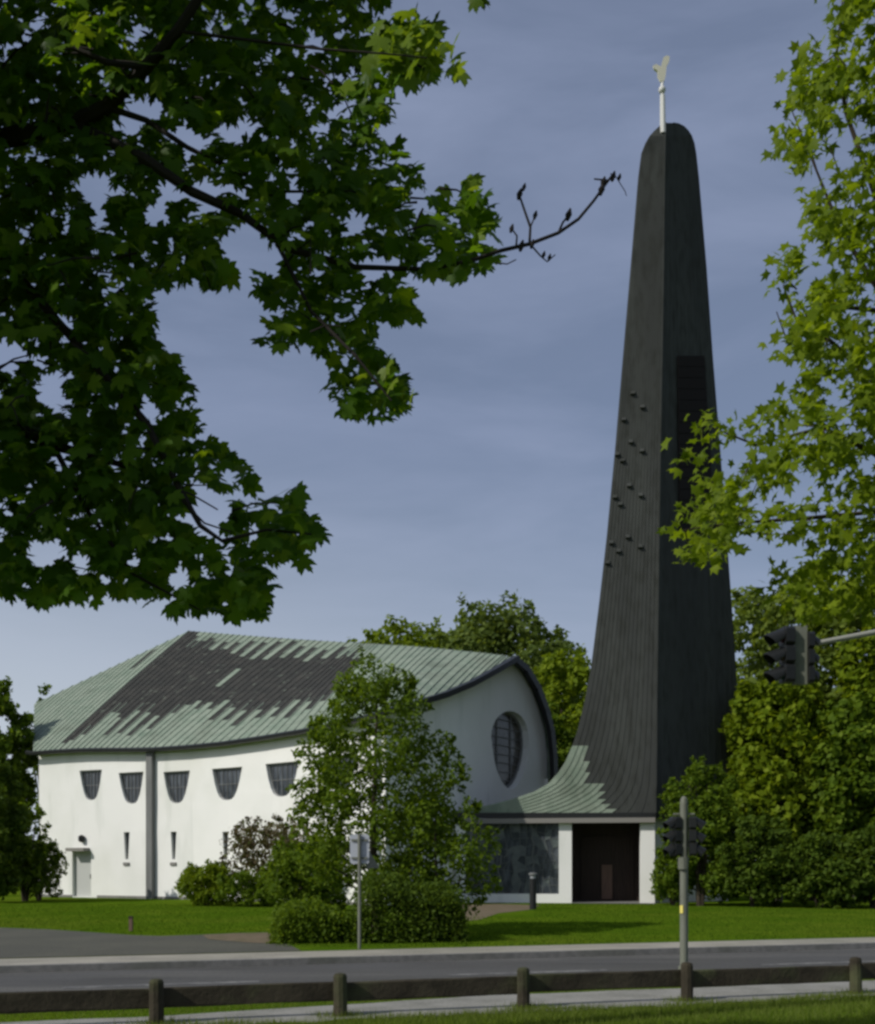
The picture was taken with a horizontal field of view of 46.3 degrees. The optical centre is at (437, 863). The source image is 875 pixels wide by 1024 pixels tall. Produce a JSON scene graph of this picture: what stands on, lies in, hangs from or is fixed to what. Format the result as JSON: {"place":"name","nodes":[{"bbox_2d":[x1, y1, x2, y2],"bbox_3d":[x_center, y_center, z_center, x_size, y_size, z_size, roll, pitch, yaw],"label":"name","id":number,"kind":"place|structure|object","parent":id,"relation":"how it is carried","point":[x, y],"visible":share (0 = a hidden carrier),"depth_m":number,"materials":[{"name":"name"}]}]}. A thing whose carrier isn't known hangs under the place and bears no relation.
{"place":"outdoors","nodes":[
{"label":"outdoors","id":0,"kind":"place"},
{"bbox_2d":[0,928,300,957],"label":"side street","id":1,"kind":"structure","parent":0,"point":[18,942],"depth_m":22.59,"materials":[{"name":"grey asphalt"}]},
{"bbox_2d":[203,933,272,942],"bbox_3d":[-4.543,1.776,24.368,1.765,0.001,3.802,0,0,-19],"label":"soil patch","id":2,"kind":"object","parent":1,"relation":"on","point":[252,937],"visible":0.88,"depth_m":24.65,"materials":[{"name":"brown soil"}]},
{"bbox_2d":[25,630,557,904],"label":"church","id":3,"kind":"structure","parent":0,"point":[161,765],"depth_m":52.87,"materials":[{"name":"white paint"}]},
{"bbox_2d":[75,852,90,895],"bbox_3d":[-18.815,0.551,54.526,1.185,2.378,0.570,0,0,0],"label":"side door","id":4,"kind":"structure","parent":3,"relation":"in","point":[82,859],"depth_m":54.58,"materials":[{"name":"grey"}]},
{"bbox_2d":[82,770,101,799],"bbox_3d":[-18.255,-4.155,54.262,1.553,1.583,0.063,0,0,25],"label":"window","id":5,"kind":"structure","parent":3,"relation":"in","point":[91,778],"depth_m":54.29,"materials":[{"name":"grey glass"}]},
{"bbox_2d":[126,832,129,858],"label":"slit window","id":6,"kind":"structure","parent":3,"relation":"in","point":[127,833],"depth_m":53.23,"materials":[{"name":"grey glass"}]},
{"bbox_2d":[121,772,142,803],"bbox_3d":[-15.752,-3.915,53.049,1.705,1.621,0.070,0,0,27],"label":"window","id":7,"kind":"structure","parent":3,"relation":"in","point":[132,782],"depth_m":53.08,"materials":[{"name":"grey glass"}]},
{"bbox_2d":[173,832,176,858],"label":"slit window","id":8,"kind":"structure","parent":3,"relation":"in","point":[174,833],"depth_m":51.72,"materials":[{"name":"grey glass"}]},
{"bbox_2d":[165,771,189,802],"bbox_3d":[-13.019,-3.843,51.569,1.800,1.605,0.060,0,0,30],"label":"window","id":9,"kind":"structure","parent":3,"relation":"in","point":[177,782],"depth_m":51.65,"materials":[{"name":"grey glass"}]},
{"bbox_2d":[224,832,227,859],"bbox_3d":[-10.201,-0.864,49.839,0.400,1.383,0.060,0,0,32],"label":"slit window","id":10,"kind":"structure","parent":3,"relation":"in","point":[226,836],"depth_m":49.90,"materials":[{"name":"grey glass"}]},
{"bbox_2d":[214,767,241,799],"bbox_3d":[-10.098,-3.867,49.760,2.059,1.560,0.085,0,0,34],"label":"window","id":11,"kind":"structure","parent":3,"relation":"in","point":[227,779],"depth_m":49.83,"materials":[{"name":"grey glass"}]},
{"bbox_2d":[268,762,297,796],"bbox_3d":[-7.097,-3.901,47.584,2.260,1.574,0.071,0,0,38],"label":"window","id":12,"kind":"structure","parent":3,"relation":"in","point":[281,774],"depth_m":47.67,"materials":[{"name":"grey glass"}]},
{"bbox_2d":[331,757,356,785],"bbox_3d":[-4.162,-3.990,45.106,2.308,1.566,0.077,0,0,42],"label":"window","id":13,"kind":"structure","parent":3,"relation":"in","point":[356,757],"depth_m":44.98,"materials":[{"name":"grey glass"}]},
{"bbox_2d":[491,712,522,787],"bbox_3d":[3.371,-5.743,51.996,0.085,3.967,3.616,0,0,36],"label":"oval window","id":14,"kind":"structure","parent":3,"relation":"in","point":[506,735],"depth_m":52.35,"materials":[{"name":"grey glass"}]},
{"bbox_2d":[0,883,874,958],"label":"lawn","id":15,"kind":"structure","parent":0,"point":[10,899],"depth_m":31.72,"materials":[{"name":"green plant"}]},
{"bbox_2d":[0,760,33,900],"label":"shrub","id":16,"kind":"object","parent":15,"relation":"on","point":[14,827],"visible":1,"depth_m":47.09,"materials":[{"name":"green plant"}]},
{"bbox_2d":[0,675,38,839],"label":"broadleaf tree","id":17,"kind":"object","parent":15,"relation":"on","point":[16,743],"visible":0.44,"depth_m":56.67,"materials":[{"name":"green plant"}]},
{"bbox_2d":[15,802,52,900],"bbox_3d":[-19.716,-0.552,49.002,2.589,4.826,2.625,0,0,0],"label":"shrub","id":18,"kind":"object","parent":15,"relation":"on","point":[39,813],"visible":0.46,"depth_m":48.85,"materials":[{"name":"green plant"}]},
{"bbox_2d":[27,683,51,807],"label":"broadleaf tree","id":19,"kind":"object","parent":15,"relation":"on","point":[46,687],"visible":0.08,"depth_m":79.79,"materials":[{"name":"green plant"}]},
{"bbox_2d":[18,836,68,899],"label":"shrub","id":20,"kind":"object","parent":15,"relation":"on","point":[55,855],"visible":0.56,"depth_m":49.76,"materials":[{"name":"green plant"}]},
{"bbox_2d":[128,916,133,930],"bbox_3d":[-8.153,1.625,27.237,0.104,0.450,0.104,0,0,0],"label":"wooden stake","id":21,"kind":"object","parent":15,"relation":"on","point":[130,922],"visible":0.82,"depth_m":27.19,"materials":[{"name":"brown wood"}]},
{"bbox_2d":[173,858,235,905],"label":"shrub","id":22,"kind":"object","parent":15,"relation":"on","point":[198,885],"visible":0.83,"depth_m":43.46,"materials":[{"name":"green plant"}]},
{"bbox_2d":[212,869,274,905],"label":"shrub","id":23,"kind":"object","parent":15,"relation":"on","point":[246,886],"visible":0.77,"depth_m":42.43,"materials":[{"name":"green plant"}]},
{"bbox_2d":[218,813,311,880],"bbox_3d":[-7.373,-0.163,45.127,4.775,4.068,4.267,0,0,0],"label":"shrub","id":24,"kind":"object","parent":15,"relation":"on","point":[267,833],"visible":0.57,"depth_m":44.23,"materials":[{"name":"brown plant"}]},
{"bbox_2d":[257,835,353,909],"bbox_3d":[-4.805,0.395,37.962,3.637,2.947,3.408,0,0,0],"label":"shrub","id":25,"kind":"object","parent":15,"relation":"on","point":[284,879],"visible":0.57,"depth_m":37.19,"materials":[{"name":"green plant"}]},
{"bbox_2d":[265,893,357,943],"bbox_3d":[-2.881,1.252,23.528,2.169,1.168,1.793,0,0,-13],"label":"hedge","id":26,"kind":"object","parent":15,"relation":"on","point":[305,911],"visible":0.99,"depth_m":22.95,"materials":[{"name":"green plant"}]},
{"bbox_2d":[350,834,378,948],"bbox_3d":[-1.507,0.615,21.607,0.659,2.470,0.188,0,0,-23],"label":"road sign","id":27,"kind":"object","parent":15,"relation":"on","point":[360,853],"visible":0.89,"depth_m":21.55,"materials":[{"name":"metal"}]},
{"bbox_2d":[284,643,471,932],"bbox_3d":[-1.497,-1.900,26.533,4.792,7.507,4.879,0,0,0],"label":"tree","id":28,"kind":"object","parent":15,"relation":"on","point":[325,796],"visible":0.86,"depth_m":25.85,"materials":[{"name":"green plant"}]},
{"bbox_2d":[346,614,461,648],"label":"broadleaf tree","id":29,"kind":"object","parent":15,"relation":"on","point":[396,630],"visible":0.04,"depth_m":80.77,"materials":[{"name":"green plant"}]},
{"bbox_2d":[347,867,471,943],"bbox_3d":[-0.720,0.956,24.041,2.888,1.765,2.335,0,0,-10],"label":"hedge","id":30,"kind":"object","parent":15,"relation":"on","point":[382,890],"visible":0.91,"depth_m":23.24,"materials":[{"name":"green plant"}]},
{"bbox_2d":[384,794,503,925],"bbox_3d":[0.110,0.069,25.399,3.163,3.566,2.899,0,0,34],"label":"tree","id":31,"kind":"object","parent":15,"relation":"on","point":[423,831],"visible":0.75,"depth_m":25.07,"materials":[{"name":"green plant"}]},
{"bbox_2d":[462,904,539,920],"bbox_3d":[1.529,1.784,38.457,3.472,0.001,14.260,0,0,11],"label":"bare soil strip","id":32,"kind":"object","parent":15,"relation":"on","point":[487,910],"visible":0.62,"depth_m":39.91,"materials":[{"name":"brown soil"}]},
{"bbox_2d":[425,588,587,739],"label":"broadleaf tree","id":33,"kind":"object","parent":15,"relation":"on","point":[494,634],"visible":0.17,"depth_m":72.95,"materials":[{"name":"green plant"}]},
{"bbox_2d":[529,873,536,908],"bbox_3d":[3.749,1.100,40.194,0.338,1.500,0.338,0,0,0],"label":"bollard lamp","id":34,"kind":"object","parent":15,"relation":"on","point":[532,890],"visible":0.91,"depth_m":40.08,"materials":[{"name":"black metal"}]},
{"bbox_2d":[532,643,590,754],"bbox_3d":[8.173,-5.941,63.860,8.823,15.592,8.835,0,0,0],"label":"broadleaf tree","id":35,"kind":"object","parent":15,"relation":"on","point":[573,680],"visible":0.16,"depth_m":62.11,"materials":[{"name":"green plant"}]},
{"bbox_2d":[546,699,576,782],"bbox_3d":[6.185,-3.915,60.159,5.806,11.536,5.727,0,0,0],"label":"broadleaf tree","id":36,"kind":"object","parent":15,"relation":"on","point":[567,735],"visible":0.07,"depth_m":59.29,"materials":[{"name":"green plant"}]},
{"bbox_2d":[451,55,737,902],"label":"bell tower","id":37,"kind":"structure","parent":15,"relation":"on","point":[585,823],"depth_m":47.14,"materials":[{"name":"black metal"}]},
{"bbox_2d":[581,836,633,900],"bbox_3d":[8.069,0.225,48.644,2.472,3.050,0.200,0,0,8],"label":"entrance door","id":38,"kind":"structure","parent":37,"relation":"in","point":[605,881],"depth_m":48.63,"materials":[{"name":"brown wood"}]},
{"bbox_2d":[649,848,697,904],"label":"shrub","id":39,"kind":"object","parent":15,"relation":"on","point":[664,886],"visible":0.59,"depth_m":43.68,"materials":[{"name":"green plant"}]},
{"bbox_2d":[654,755,744,905],"bbox_3d":[11.187,-1.387,43.449,3.770,6.500,3.968,0,0,0],"label":"shrub","id":40,"kind":"object","parent":15,"relation":"on","point":[709,807],"visible":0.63,"depth_m":42.89,"materials":[{"name":"green plant"}]},
{"bbox_2d":[707,804,794,906],"bbox_3d":[13.120,-0.292,42.386,3.634,4.360,3.612,0,0,-40],"label":"shrub","id":41,"kind":"object","parent":15,"relation":"on","point":[754,858],"visible":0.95,"depth_m":41.64,"materials":[{"name":"green plant"}]},
{"bbox_2d":[731,585,780,806],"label":"broadleaf tree","id":42,"kind":"object","parent":15,"relation":"on","point":[748,609],"visible":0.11,"depth_m":69.12,"materials":[{"name":"green plant"}]},
{"bbox_2d":[717,679,843,901],"bbox_3d":[15.793,-3.615,47.342,5.520,10.934,5.703,0,0,0],"label":"broadleaf tree","id":43,"kind":"object","parent":15,"relation":"on","point":[766,788],"visible":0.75,"depth_m":46.15,"materials":[{"name":"green plant"}]},
{"bbox_2d":[741,561,874,900],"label":"broadleaf tree","id":44,"kind":"object","parent":15,"relation":"on","point":[759,644],"visible":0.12,"depth_m":48.65,"materials":[{"name":"green plant"}]},
{"bbox_2d":[773,826,863,908],"bbox_3d":[15.346,0.172,41.555,3.597,3.411,3.852,0,0,0],"label":"shrub","id":45,"kind":"object","parent":15,"relation":"on","point":[816,873],"visible":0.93,"depth_m":40.70,"materials":[{"name":"green plant"}]},
{"bbox_2d":[792,684,874,896],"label":"broadleaf tree","id":46,"kind":"object","parent":15,"relation":"on","point":[851,717],"visible":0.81,"depth_m":44.54,"materials":[{"name":"green plant"}]},
{"bbox_2d":[807,558,874,830],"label":"broadleaf tree","id":47,"kind":"object","parent":15,"relation":"on","point":[847,677],"visible":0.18,"depth_m":46.49,"materials":[{"name":"green plant"}]},
{"bbox_2d":[840,822,874,908],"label":"shrub","id":48,"kind":"object","parent":15,"relation":"on","point":[863,867],"visible":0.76,"depth_m":40.44,"materials":[{"name":"green plant"}]},
{"bbox_2d":[0,948,874,991],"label":"road","id":49,"kind":"structure","parent":0,"point":[58,981],"depth_m":18.49,"materials":[{"name":"grey asphalt"}]},
{"bbox_2d":[0,942,874,972],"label":"kerb","id":50,"kind":"structure","parent":49,"relation":"on","point":[308,960],"depth_m":19.96,"materials":[{"name":"concrete"}]},
{"bbox_2d":[62,961,874,987],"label":"road marking","id":51,"kind":"object","parent":49,"relation":"on","point":[447,974],"visible":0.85,"depth_m":17.61,"materials":[{"name":"paint"}]},
{"bbox_2d":[0,980,874,1023],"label":"footpath","id":52,"kind":"structure","parent":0,"point":[602,998],"depth_m":13.24,"materials":[{"name":"grey concrete"}]},
{"bbox_2d":[0,937,874,964],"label":"pavement","id":53,"kind":"structure","parent":0,"point":[94,959],"depth_m":20.95,"materials":[{"name":"grey concrete"}]},
{"bbox_2d":[0,979,874,1023],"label":"grass verge","id":54,"kind":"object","parent":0,"point":[198,1012],"depth_m":12.22,"materials":[{"name":"green plant"}]},
{"bbox_2d":[0,0,626,627],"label":"maple tree","id":55,"kind":"object","parent":54,"relation":"on","point":[74,42],"visible":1,"depth_m":5.66,"materials":[{"name":"green plant"}]},
{"bbox_2d":[0,957,874,1023],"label":"rail fence","id":56,"kind":"object","parent":54,"relation":"on","point":[156,997],"visible":0.95,"depth_m":12.42,"materials":[{"name":"brown wood"}]},
{"bbox_2d":[663,796,705,968],"bbox_3d":[3.732,0.415,15.489,0.661,2.870,0.243,0,0,0],"label":"traffic light","id":57,"kind":"object","parent":54,"relation":"on","point":[678,845],"visible":0.95,"depth_m":15.44,"materials":[{"name":"metal"}]},
{"bbox_2d":[655,0,874,627],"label":"young tree","id":58,"kind":"object","parent":54,"relation":"on","point":[835,445],"visible":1,"depth_m":10.47,"materials":[{"name":"green plant"}]},
{"bbox_2d":[763,625,874,684],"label":"traffic light","id":59,"kind":"object","parent":54,"relation":"on","point":[795,656],"visible":1,"depth_m":17.12,"materials":[{"name":"metal"}]},
{"bbox_2d":[0,0,874,839],"label":"sky","id":60,"kind":"structure","parent":0,"point":[498,478],"materials":[{"name":"blue"}]},
{"bbox_2d":[572,901,655,903],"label":"entrance paving","id":61,"kind":"structure","parent":0,"point":[633,902],"depth_m":46.74,"materials":[{"name":"grey concrete"}]}
]}

